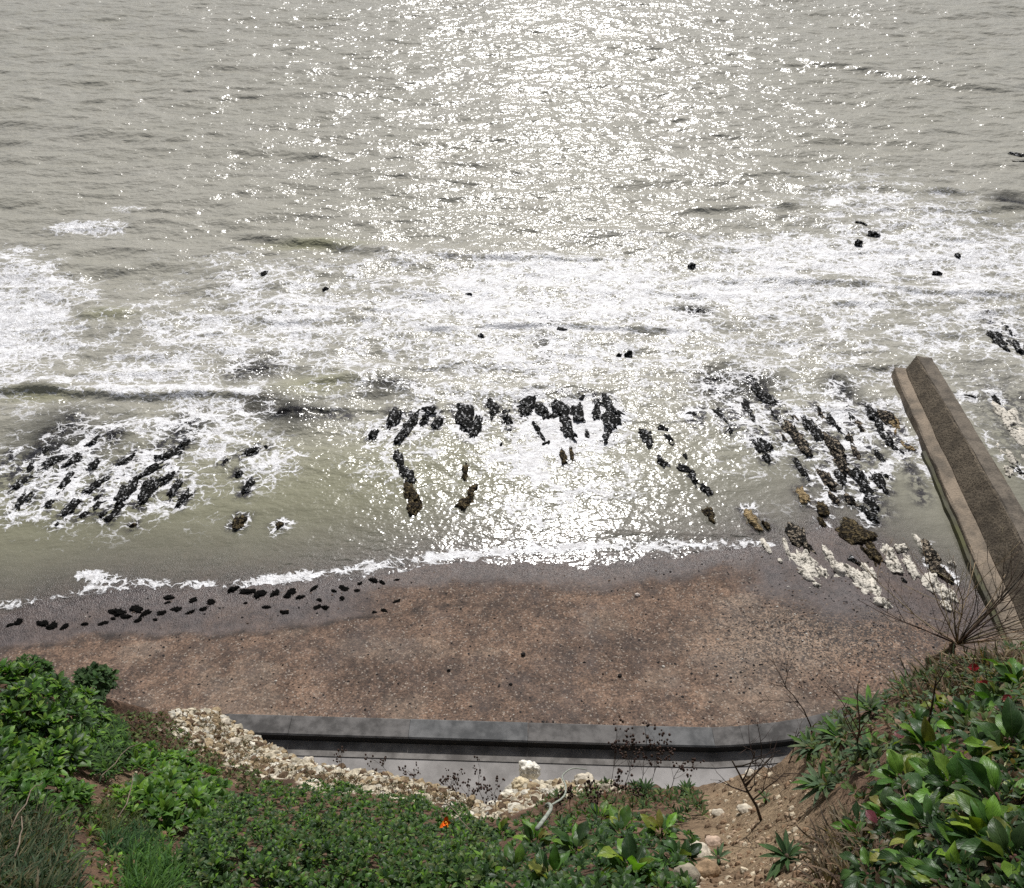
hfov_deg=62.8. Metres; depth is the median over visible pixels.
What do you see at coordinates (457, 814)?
twig
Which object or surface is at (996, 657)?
grass tuft
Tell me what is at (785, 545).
rock
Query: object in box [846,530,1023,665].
dead bush
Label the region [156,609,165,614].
seaweed clump
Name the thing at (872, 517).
rock
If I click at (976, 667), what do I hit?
red leaf
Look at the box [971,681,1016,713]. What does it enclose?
broad leaved plant
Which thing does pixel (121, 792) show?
leafy plant
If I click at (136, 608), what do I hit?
seaweed clump
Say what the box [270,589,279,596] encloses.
seaweed clump
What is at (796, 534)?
rock
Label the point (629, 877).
ground cover
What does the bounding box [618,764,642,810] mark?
seed stalk
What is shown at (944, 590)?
rock
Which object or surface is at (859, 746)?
rosette plant
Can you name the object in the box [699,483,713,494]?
rock
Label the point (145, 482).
rock
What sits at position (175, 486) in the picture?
rock
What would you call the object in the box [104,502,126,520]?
rock
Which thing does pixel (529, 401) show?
rock
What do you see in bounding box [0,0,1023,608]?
sea
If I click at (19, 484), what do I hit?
rock
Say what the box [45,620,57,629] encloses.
seaweed clump
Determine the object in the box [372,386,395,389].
rock
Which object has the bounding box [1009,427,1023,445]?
rock
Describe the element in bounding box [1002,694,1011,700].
red leaf
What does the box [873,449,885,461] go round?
rock
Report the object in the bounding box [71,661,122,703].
shrub
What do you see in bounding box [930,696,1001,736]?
broad leaved plant
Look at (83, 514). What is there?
rock
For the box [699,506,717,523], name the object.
rock
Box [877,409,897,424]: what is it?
rock
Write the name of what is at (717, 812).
stone
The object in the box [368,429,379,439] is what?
rock
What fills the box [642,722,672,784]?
seed stalk
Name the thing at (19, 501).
rock
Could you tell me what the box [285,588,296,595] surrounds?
seaweed clump
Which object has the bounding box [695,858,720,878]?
stone
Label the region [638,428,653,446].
rock
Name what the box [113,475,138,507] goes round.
rock
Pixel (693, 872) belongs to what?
stone
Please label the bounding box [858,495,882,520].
rock
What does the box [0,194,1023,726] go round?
beach
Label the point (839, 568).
rock
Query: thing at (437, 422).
rock
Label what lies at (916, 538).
rock
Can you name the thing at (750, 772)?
stone
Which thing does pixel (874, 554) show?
rock
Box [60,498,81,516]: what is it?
rock
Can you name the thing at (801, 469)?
rock
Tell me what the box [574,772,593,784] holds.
stone
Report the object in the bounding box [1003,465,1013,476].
rock
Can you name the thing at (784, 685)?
dead stalk
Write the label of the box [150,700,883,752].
sea wall
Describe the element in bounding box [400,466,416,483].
rock
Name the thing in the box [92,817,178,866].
grass tuft
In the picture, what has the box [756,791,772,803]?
rosette plant
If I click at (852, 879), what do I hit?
broad leaved plant
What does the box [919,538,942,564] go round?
rock
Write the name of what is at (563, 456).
rock
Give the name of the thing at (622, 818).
broad leaved plant
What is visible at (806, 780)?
rosette plant
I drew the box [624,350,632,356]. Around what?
rock
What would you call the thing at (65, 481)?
rock
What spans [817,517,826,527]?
rock
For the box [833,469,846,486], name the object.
rock
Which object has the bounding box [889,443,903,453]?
rock
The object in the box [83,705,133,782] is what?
shrub
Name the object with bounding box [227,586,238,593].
seaweed clump
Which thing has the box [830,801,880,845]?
broad leaved plant
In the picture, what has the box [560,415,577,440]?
rock
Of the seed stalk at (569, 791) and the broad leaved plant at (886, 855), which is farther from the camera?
the seed stalk at (569, 791)
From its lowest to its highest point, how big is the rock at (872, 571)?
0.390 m
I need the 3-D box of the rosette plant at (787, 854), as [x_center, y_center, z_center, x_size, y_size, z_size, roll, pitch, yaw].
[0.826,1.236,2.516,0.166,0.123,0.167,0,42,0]
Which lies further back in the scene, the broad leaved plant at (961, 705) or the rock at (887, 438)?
the rock at (887, 438)
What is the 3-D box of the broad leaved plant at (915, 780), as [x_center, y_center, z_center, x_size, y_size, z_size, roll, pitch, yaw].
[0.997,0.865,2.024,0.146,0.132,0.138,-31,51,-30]
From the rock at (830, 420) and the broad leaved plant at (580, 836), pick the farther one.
the rock at (830, 420)
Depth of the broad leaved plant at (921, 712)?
2.90 m
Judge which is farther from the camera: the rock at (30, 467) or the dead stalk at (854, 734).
the rock at (30, 467)
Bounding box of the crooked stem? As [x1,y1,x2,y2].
[535,768,586,830]
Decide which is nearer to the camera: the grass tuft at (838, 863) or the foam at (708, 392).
the grass tuft at (838, 863)
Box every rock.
[10,451,19,459]
[12,475,32,489]
[15,489,25,509]
[19,440,77,459]
[23,490,33,501]
[26,460,33,472]
[37,443,58,462]
[37,452,69,472]
[45,499,54,507]
[48,418,95,444]
[57,471,74,487]
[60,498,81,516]
[61,452,82,470]
[78,511,89,518]
[81,475,111,494]
[83,428,114,446]
[88,458,99,473]
[92,499,106,510]
[93,493,100,500]
[98,510,107,518]
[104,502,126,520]
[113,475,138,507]
[115,452,135,465]
[132,460,163,478]
[135,476,163,507]
[139,479,149,489]
[154,447,182,461]
[159,471,175,486]
[166,478,183,502]
[167,420,200,440]
[174,487,191,508]
[176,439,190,450]
[231,514,247,528]
[235,470,242,477]
[241,447,260,456]
[241,477,255,494]
[251,369,268,375]
[258,413,282,422]
[260,270,267,275]
[275,521,283,529]
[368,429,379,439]
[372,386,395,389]
[386,407,402,430]
[392,449,403,476]
[393,409,420,445]
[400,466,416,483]
[403,482,420,501]
[406,498,422,514]
[419,412,429,426]
[421,405,436,414]
[431,416,443,428]
[455,402,474,423]
[455,497,474,516]
[459,417,476,433]
[461,461,468,481]
[467,483,477,497]
[468,414,482,437]
[486,398,500,420]
[502,409,512,424]
[516,395,536,411]
[519,406,532,418]
[532,421,545,441]
[535,402,553,418]
[551,399,571,422]
[557,326,567,330]
[559,447,567,464]
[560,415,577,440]
[569,402,585,422]
[569,446,573,461]
[584,429,589,437]
[592,398,600,419]
[599,393,624,424]
[600,409,620,429]
[602,428,612,443]
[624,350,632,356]
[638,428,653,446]
[656,424,668,430]
[657,454,670,468]
[662,433,673,441]
[676,463,694,472]
[685,411,699,415]
[686,472,700,488]
[687,262,695,269]
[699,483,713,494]
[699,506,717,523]
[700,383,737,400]
[711,407,733,433]
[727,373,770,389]
[741,398,755,422]
[741,508,764,531]
[751,382,777,405]
[754,425,773,452]
[759,538,771,553]
[761,450,770,461]
[761,520,770,531]
[770,407,778,421]
[779,431,787,441]
[781,419,803,436]
[782,537,790,559]
[785,521,816,554]
[790,433,812,458]
[790,548,817,567]
[792,486,810,506]
[793,457,812,489]
[797,565,820,581]
[800,415,810,430]
[808,419,823,440]
[812,582,820,587]
[815,468,839,495]
[816,405,825,418]
[816,500,830,518]
[816,565,828,578]
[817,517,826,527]
[821,431,828,440]
[821,545,834,565]
[825,435,846,456]
[826,413,835,424]
[828,490,839,506]
[830,561,849,577]
[831,385,844,399]
[832,452,851,476]
[833,423,844,434]
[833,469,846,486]
[834,564,872,583]
[835,516,877,547]
[840,493,858,509]
[845,405,855,420]
[845,431,854,445]
[847,555,860,565]
[848,573,881,596]
[849,467,867,483]
[851,445,860,459]
[854,239,862,246]
[854,419,864,431]
[855,221,867,225]
[857,479,873,496]
[857,504,879,525]
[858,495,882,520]
[860,541,884,566]
[860,562,876,578]
[863,404,878,419]
[866,230,880,236]
[868,471,888,493]
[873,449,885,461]
[873,597,892,608]
[874,418,893,445]
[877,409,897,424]
[880,543,895,560]
[885,559,903,573]
[888,417,899,434]
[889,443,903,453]
[893,556,903,574]
[894,543,909,553]
[900,440,915,450]
[902,553,920,580]
[911,533,922,549]
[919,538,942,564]
[920,572,941,593]
[928,561,954,584]
[932,271,942,275]
[934,583,958,603]
[940,600,953,611]
[947,560,956,567]
[954,253,960,258]
[986,330,1007,344]
[990,394,1000,403]
[990,401,1022,430]
[991,341,1009,351]
[1001,322,1012,334]
[1002,449,1018,465]
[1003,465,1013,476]
[1006,339,1023,355]
[1007,152,1023,156]
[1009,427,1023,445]
[1009,465,1023,474]
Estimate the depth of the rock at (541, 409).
33.82 m
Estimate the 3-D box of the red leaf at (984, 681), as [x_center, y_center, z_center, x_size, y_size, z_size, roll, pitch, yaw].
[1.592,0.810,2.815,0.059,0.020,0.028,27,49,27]
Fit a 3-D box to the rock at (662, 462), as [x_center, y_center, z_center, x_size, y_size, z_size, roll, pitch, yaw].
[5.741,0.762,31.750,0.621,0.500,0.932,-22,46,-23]
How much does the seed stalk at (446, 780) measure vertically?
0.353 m
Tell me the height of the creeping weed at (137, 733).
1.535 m
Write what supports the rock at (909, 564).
on the beach
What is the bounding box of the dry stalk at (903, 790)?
[902,780,908,800]
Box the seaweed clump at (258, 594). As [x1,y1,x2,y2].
[252,590,266,599]
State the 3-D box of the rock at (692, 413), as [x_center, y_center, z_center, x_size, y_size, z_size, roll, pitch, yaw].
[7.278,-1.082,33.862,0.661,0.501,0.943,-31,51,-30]
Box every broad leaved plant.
[486,818,515,840]
[496,843,529,877]
[512,819,550,850]
[528,844,570,887]
[550,821,599,859]
[586,800,611,824]
[595,804,639,842]
[596,833,663,886]
[639,809,680,839]
[654,837,701,867]
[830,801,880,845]
[839,846,883,887]
[856,787,906,831]
[865,749,923,801]
[869,836,934,879]
[880,793,950,854]
[890,704,935,733]
[891,772,935,804]
[892,717,952,759]
[899,841,980,887]
[908,747,998,809]
[920,691,948,721]
[928,810,1007,875]
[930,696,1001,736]
[937,790,1019,857]
[940,755,1023,817]
[947,727,1009,784]
[960,816,1023,886]
[963,696,1023,767]
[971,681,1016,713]
[984,658,1023,705]
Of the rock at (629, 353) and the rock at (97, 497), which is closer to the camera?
the rock at (97, 497)
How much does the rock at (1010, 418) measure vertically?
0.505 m
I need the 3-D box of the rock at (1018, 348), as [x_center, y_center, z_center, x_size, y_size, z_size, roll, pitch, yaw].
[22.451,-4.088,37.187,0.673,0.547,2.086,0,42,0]
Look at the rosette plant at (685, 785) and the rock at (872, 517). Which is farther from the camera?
the rock at (872, 517)
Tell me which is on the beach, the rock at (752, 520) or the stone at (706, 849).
the rock at (752, 520)
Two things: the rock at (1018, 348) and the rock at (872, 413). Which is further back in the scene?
the rock at (1018, 348)
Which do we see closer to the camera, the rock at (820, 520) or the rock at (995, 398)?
the rock at (820, 520)
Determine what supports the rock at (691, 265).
in the sea
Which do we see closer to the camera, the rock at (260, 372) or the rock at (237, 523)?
the rock at (237, 523)
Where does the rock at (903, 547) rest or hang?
on the beach
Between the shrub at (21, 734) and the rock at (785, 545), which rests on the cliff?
the shrub at (21, 734)
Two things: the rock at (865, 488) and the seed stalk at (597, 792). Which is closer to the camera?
the seed stalk at (597, 792)
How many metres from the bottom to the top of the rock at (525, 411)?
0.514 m
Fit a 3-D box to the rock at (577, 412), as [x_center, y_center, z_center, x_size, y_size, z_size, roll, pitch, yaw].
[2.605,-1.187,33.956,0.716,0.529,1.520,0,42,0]
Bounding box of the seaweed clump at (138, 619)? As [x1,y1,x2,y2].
[134,616,141,622]
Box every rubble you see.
[166,707,603,819]
[195,716,474,809]
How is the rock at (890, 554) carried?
on the beach
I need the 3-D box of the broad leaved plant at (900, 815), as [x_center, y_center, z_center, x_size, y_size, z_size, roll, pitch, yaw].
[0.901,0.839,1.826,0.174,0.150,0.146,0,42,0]
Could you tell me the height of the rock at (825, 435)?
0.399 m
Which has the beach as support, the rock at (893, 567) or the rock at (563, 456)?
the rock at (893, 567)
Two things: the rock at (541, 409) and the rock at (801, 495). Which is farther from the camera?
the rock at (541, 409)
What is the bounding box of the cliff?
[0,649,1023,887]
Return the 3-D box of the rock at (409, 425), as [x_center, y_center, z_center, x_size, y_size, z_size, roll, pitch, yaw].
[-4.156,-0.602,33.302,0.684,0.486,2.408,11,43,12]
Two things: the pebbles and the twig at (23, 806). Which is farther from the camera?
the pebbles
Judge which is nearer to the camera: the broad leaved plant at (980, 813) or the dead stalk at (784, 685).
the broad leaved plant at (980, 813)
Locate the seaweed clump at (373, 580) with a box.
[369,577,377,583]
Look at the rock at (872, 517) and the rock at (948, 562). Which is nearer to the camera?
the rock at (948, 562)
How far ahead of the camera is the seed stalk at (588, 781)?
4.73 m
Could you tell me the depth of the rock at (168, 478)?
30.99 m
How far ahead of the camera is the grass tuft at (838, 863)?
2.14 m
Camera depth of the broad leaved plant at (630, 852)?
2.72 m
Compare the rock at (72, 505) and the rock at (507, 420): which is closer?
the rock at (72, 505)
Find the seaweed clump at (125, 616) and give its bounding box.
[120,613,131,619]
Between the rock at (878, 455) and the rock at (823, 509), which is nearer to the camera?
the rock at (823, 509)
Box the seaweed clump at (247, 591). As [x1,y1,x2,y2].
[239,588,255,594]
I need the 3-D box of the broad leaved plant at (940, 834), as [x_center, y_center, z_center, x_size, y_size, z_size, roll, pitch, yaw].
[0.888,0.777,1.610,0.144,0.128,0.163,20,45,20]
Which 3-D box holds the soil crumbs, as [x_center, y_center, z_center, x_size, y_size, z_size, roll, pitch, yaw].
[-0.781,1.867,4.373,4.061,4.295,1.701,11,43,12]
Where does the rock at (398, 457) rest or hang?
on the beach
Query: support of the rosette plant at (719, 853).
on the cliff
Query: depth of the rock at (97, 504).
30.01 m
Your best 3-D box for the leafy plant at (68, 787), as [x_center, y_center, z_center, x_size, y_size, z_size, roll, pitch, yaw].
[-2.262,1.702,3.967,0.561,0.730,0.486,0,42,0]
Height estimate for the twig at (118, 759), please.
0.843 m
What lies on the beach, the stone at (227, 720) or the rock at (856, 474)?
the rock at (856, 474)
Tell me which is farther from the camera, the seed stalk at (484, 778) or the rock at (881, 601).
the rock at (881, 601)
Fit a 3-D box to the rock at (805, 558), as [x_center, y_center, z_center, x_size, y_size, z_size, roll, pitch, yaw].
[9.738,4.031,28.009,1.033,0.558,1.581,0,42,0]
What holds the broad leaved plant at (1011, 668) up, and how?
on the cliff
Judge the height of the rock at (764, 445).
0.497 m
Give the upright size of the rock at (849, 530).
0.541 m
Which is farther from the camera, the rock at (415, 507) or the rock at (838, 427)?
the rock at (838, 427)
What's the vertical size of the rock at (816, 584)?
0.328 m
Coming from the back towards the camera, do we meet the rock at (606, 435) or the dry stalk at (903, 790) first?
the rock at (606, 435)
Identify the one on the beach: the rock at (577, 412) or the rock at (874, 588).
the rock at (874, 588)
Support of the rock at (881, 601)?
on the beach
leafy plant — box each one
[0,769,97,828]
[107,777,146,819]
[124,739,240,835]
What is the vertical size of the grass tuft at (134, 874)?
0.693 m
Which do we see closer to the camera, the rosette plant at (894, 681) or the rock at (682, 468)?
the rosette plant at (894, 681)
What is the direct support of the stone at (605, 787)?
on the cliff
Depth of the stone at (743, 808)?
3.90 m
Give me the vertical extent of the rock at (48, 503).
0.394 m
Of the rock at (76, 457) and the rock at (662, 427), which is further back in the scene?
the rock at (662, 427)
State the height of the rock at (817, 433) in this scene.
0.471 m
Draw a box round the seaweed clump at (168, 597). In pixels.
[163,594,174,599]
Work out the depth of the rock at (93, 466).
31.52 m
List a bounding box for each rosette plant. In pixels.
[550,815,572,833]
[627,778,659,797]
[674,778,700,797]
[703,842,730,865]
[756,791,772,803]
[757,829,809,880]
[787,725,820,766]
[791,759,844,806]
[807,712,866,753]
[838,684,891,724]
[842,728,891,768]
[884,675,925,692]
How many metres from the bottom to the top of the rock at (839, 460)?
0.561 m
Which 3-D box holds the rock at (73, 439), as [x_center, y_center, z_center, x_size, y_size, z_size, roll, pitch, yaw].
[-17.395,-0.453,33.445,1.452,0.526,1.992,9,43,10]
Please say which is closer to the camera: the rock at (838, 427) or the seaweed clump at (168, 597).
the seaweed clump at (168, 597)
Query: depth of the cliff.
3.88 m
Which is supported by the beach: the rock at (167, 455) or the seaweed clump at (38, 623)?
the seaweed clump at (38, 623)
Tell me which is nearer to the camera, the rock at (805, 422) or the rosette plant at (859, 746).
the rosette plant at (859, 746)
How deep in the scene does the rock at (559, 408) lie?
33.92 m
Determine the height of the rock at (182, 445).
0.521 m
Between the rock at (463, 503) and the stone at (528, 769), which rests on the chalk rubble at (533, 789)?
the stone at (528, 769)
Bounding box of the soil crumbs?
[55,747,834,887]
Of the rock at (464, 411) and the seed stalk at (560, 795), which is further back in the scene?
the rock at (464, 411)
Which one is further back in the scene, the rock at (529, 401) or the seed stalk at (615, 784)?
the rock at (529, 401)
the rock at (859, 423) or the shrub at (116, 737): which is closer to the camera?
the shrub at (116, 737)
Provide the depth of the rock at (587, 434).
32.88 m
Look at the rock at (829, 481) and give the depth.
30.85 m
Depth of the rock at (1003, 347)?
37.21 m
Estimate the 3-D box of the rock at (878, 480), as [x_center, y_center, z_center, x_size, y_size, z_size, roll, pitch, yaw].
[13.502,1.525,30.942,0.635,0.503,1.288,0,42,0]
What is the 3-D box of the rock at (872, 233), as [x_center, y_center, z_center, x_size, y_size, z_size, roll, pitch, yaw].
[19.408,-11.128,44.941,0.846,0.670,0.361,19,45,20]
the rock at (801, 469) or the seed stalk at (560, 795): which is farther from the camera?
the rock at (801, 469)
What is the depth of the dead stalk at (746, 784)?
3.32 m
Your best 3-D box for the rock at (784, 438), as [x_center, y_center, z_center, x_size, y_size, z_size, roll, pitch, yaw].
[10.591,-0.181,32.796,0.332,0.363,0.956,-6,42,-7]
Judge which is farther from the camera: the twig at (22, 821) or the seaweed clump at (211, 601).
the seaweed clump at (211, 601)
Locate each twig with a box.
[10,782,43,831]
[14,816,25,856]
[101,740,142,775]
[117,774,134,817]
[440,804,471,831]
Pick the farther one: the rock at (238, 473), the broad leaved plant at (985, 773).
the rock at (238, 473)
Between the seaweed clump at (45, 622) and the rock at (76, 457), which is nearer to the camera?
the seaweed clump at (45, 622)
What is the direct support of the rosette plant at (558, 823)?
on the cliff
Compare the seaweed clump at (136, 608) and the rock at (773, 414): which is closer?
the seaweed clump at (136, 608)
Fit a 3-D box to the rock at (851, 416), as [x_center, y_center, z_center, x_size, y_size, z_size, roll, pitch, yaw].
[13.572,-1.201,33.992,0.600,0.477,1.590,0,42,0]
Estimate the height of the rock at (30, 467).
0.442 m
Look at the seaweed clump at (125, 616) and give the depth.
26.30 m
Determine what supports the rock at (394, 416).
in the sea
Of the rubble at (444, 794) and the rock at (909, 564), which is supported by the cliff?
the rubble at (444, 794)
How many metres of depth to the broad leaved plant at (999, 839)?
1.51 m
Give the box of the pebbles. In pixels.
[74,556,996,725]
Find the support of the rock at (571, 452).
in the sea
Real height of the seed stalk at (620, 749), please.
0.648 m
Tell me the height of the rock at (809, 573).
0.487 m
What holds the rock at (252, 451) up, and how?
in the sea
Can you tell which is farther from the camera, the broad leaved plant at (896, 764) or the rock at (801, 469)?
the rock at (801, 469)
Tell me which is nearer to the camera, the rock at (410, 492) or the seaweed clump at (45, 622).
the seaweed clump at (45, 622)
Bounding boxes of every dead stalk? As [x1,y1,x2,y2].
[710,711,818,820]
[743,651,812,733]
[788,718,817,763]
[820,671,888,772]
[923,663,951,722]
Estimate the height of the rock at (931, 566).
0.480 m
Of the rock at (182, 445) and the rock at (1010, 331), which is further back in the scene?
the rock at (1010, 331)
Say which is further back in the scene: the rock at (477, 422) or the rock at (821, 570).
the rock at (477, 422)
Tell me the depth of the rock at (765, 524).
29.23 m
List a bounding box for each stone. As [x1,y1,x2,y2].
[221,717,230,724]
[227,737,240,746]
[302,756,314,761]
[511,776,529,788]
[519,760,540,779]
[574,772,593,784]
[600,780,614,790]
[673,863,700,885]
[690,840,711,857]
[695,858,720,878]
[705,835,720,846]
[711,809,724,816]
[736,803,751,814]
[745,769,753,778]
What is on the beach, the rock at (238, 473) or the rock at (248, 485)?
the rock at (248, 485)
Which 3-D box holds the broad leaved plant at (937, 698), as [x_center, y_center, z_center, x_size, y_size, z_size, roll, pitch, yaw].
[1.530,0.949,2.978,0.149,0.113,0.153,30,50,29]
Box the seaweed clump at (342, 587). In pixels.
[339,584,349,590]
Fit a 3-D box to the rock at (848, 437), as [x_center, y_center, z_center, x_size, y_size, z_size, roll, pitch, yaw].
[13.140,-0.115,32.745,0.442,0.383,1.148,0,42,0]
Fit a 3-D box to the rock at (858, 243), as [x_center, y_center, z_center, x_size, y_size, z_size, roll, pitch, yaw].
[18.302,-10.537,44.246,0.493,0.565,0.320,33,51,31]
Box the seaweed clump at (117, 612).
[108,608,126,616]
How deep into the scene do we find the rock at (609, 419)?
33.44 m
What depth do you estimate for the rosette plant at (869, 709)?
3.55 m
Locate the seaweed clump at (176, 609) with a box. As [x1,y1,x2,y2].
[170,605,181,611]
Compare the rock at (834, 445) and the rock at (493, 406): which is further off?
the rock at (493, 406)
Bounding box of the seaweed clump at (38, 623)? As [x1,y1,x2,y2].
[36,620,46,626]
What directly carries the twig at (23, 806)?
on the grass tuft at (37, 867)
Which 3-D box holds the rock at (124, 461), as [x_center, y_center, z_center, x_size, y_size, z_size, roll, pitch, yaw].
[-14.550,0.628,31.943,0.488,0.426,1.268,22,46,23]
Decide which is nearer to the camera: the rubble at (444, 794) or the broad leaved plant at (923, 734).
the broad leaved plant at (923, 734)
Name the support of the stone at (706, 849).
on the cliff
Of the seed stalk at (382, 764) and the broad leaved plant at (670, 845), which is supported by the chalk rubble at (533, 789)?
the seed stalk at (382, 764)
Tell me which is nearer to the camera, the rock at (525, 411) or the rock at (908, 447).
the rock at (908, 447)
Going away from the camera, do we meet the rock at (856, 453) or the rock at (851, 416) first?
the rock at (856, 453)
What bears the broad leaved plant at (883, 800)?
on the cliff
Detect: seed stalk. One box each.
[333,746,346,770]
[364,754,390,779]
[398,761,420,778]
[437,768,464,790]
[439,776,457,793]
[456,778,478,800]
[473,756,486,802]
[480,775,504,806]
[555,788,566,808]
[567,784,573,810]
[584,776,594,808]
[587,785,601,805]
[608,715,637,791]
[611,727,647,792]
[611,768,622,802]
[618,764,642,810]
[631,724,675,783]
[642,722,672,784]
[664,733,704,790]
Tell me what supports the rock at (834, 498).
on the beach
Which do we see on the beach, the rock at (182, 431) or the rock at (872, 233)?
the rock at (182, 431)
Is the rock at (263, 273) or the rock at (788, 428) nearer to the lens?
the rock at (788, 428)
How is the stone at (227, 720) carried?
on the chalk rubble at (533, 789)
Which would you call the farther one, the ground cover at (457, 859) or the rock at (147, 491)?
the rock at (147, 491)
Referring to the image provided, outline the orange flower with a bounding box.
[440,816,450,831]
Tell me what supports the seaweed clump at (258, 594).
on the beach
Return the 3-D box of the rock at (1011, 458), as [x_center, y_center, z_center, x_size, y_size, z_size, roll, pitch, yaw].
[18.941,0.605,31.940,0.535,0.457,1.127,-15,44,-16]
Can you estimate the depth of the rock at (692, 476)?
30.93 m
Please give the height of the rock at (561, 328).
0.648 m
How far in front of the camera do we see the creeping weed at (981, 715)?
2.91 m
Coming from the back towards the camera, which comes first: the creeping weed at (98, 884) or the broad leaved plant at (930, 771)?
the creeping weed at (98, 884)
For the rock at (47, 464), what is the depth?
31.61 m
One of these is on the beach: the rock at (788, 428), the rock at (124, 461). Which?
the rock at (788, 428)
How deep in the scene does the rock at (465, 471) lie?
31.27 m
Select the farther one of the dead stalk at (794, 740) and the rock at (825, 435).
the rock at (825, 435)
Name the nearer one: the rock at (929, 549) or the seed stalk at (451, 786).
the seed stalk at (451, 786)
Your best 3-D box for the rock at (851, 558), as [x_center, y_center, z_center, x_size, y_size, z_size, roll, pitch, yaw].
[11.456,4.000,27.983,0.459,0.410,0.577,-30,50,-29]
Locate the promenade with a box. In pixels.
[296,755,777,803]
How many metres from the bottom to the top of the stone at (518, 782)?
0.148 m
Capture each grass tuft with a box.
[0,779,97,887]
[76,789,155,846]
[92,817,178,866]
[108,831,200,887]
[788,798,881,887]
[874,632,1023,711]
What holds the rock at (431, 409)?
in the sea
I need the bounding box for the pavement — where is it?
[263,740,794,767]
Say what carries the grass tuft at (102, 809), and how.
on the cliff
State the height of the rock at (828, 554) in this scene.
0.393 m
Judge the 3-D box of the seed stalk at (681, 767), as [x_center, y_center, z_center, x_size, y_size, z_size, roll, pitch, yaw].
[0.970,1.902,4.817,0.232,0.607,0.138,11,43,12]
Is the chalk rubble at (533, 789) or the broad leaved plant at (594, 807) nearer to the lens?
the broad leaved plant at (594, 807)
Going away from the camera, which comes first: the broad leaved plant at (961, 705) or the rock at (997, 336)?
the broad leaved plant at (961, 705)
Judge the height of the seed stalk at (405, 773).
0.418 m
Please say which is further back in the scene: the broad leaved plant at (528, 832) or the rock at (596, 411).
the rock at (596, 411)
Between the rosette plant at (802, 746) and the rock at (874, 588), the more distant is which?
the rock at (874, 588)
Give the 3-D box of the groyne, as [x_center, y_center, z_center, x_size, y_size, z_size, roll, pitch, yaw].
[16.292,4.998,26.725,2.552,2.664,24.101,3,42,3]
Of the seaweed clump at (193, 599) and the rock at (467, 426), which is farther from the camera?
the rock at (467, 426)
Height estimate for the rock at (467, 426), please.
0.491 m
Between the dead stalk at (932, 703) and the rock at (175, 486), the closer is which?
the dead stalk at (932, 703)
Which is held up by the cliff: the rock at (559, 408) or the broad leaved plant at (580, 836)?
the broad leaved plant at (580, 836)
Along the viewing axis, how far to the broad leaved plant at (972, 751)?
2.03 m
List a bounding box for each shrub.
[0,657,111,778]
[12,653,55,676]
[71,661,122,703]
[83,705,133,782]
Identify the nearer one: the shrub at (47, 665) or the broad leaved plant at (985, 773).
the broad leaved plant at (985, 773)
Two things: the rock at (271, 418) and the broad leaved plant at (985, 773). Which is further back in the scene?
the rock at (271, 418)
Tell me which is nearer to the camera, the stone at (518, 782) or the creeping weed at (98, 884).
the creeping weed at (98, 884)
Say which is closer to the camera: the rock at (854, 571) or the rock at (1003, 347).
the rock at (854, 571)
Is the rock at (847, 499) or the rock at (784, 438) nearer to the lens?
the rock at (847, 499)
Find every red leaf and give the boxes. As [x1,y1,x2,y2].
[865,809,876,822]
[894,730,904,737]
[967,663,979,670]
[977,680,991,689]
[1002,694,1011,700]
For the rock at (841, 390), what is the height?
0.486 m
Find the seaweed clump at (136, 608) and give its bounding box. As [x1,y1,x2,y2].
[129,604,142,613]
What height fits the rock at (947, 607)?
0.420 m
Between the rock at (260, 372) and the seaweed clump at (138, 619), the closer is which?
the seaweed clump at (138, 619)
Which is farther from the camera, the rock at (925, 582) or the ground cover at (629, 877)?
the rock at (925, 582)
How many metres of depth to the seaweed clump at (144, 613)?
26.39 m
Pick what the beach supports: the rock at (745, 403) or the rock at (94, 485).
the rock at (94, 485)
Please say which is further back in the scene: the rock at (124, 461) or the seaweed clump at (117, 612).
the rock at (124, 461)
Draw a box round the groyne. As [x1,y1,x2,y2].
[891,356,1023,649]
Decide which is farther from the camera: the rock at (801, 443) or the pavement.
the rock at (801, 443)
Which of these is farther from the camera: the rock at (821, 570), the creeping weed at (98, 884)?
the rock at (821, 570)
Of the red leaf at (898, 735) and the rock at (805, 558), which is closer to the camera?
the red leaf at (898, 735)
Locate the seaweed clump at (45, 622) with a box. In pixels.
[41,620,48,626]
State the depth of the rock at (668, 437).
32.64 m
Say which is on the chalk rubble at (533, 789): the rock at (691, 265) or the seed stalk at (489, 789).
the seed stalk at (489, 789)
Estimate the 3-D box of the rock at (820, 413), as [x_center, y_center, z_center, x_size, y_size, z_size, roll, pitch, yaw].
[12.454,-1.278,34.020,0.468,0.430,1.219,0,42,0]
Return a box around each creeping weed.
[44,783,201,887]
[110,710,289,794]
[522,776,709,823]
[799,640,1023,800]
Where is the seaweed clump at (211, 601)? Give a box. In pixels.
[206,599,215,604]
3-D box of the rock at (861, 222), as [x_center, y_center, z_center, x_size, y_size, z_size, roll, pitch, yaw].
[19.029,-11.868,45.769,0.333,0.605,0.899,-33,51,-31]
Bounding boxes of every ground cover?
[164,778,505,887]
[469,806,702,887]
[838,681,1023,887]
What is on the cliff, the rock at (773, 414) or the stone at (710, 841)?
the stone at (710, 841)
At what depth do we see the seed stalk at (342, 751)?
6.60 m
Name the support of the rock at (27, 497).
on the beach
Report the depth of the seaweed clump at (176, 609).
26.51 m
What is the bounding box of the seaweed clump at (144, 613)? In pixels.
[139,609,149,616]
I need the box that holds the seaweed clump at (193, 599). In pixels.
[189,597,196,602]
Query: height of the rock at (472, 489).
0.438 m
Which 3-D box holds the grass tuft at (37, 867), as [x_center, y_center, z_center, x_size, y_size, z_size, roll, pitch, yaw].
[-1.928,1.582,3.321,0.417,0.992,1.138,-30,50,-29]
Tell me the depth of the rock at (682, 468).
31.35 m
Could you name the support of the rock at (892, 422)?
in the sea
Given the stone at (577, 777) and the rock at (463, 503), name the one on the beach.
the rock at (463, 503)

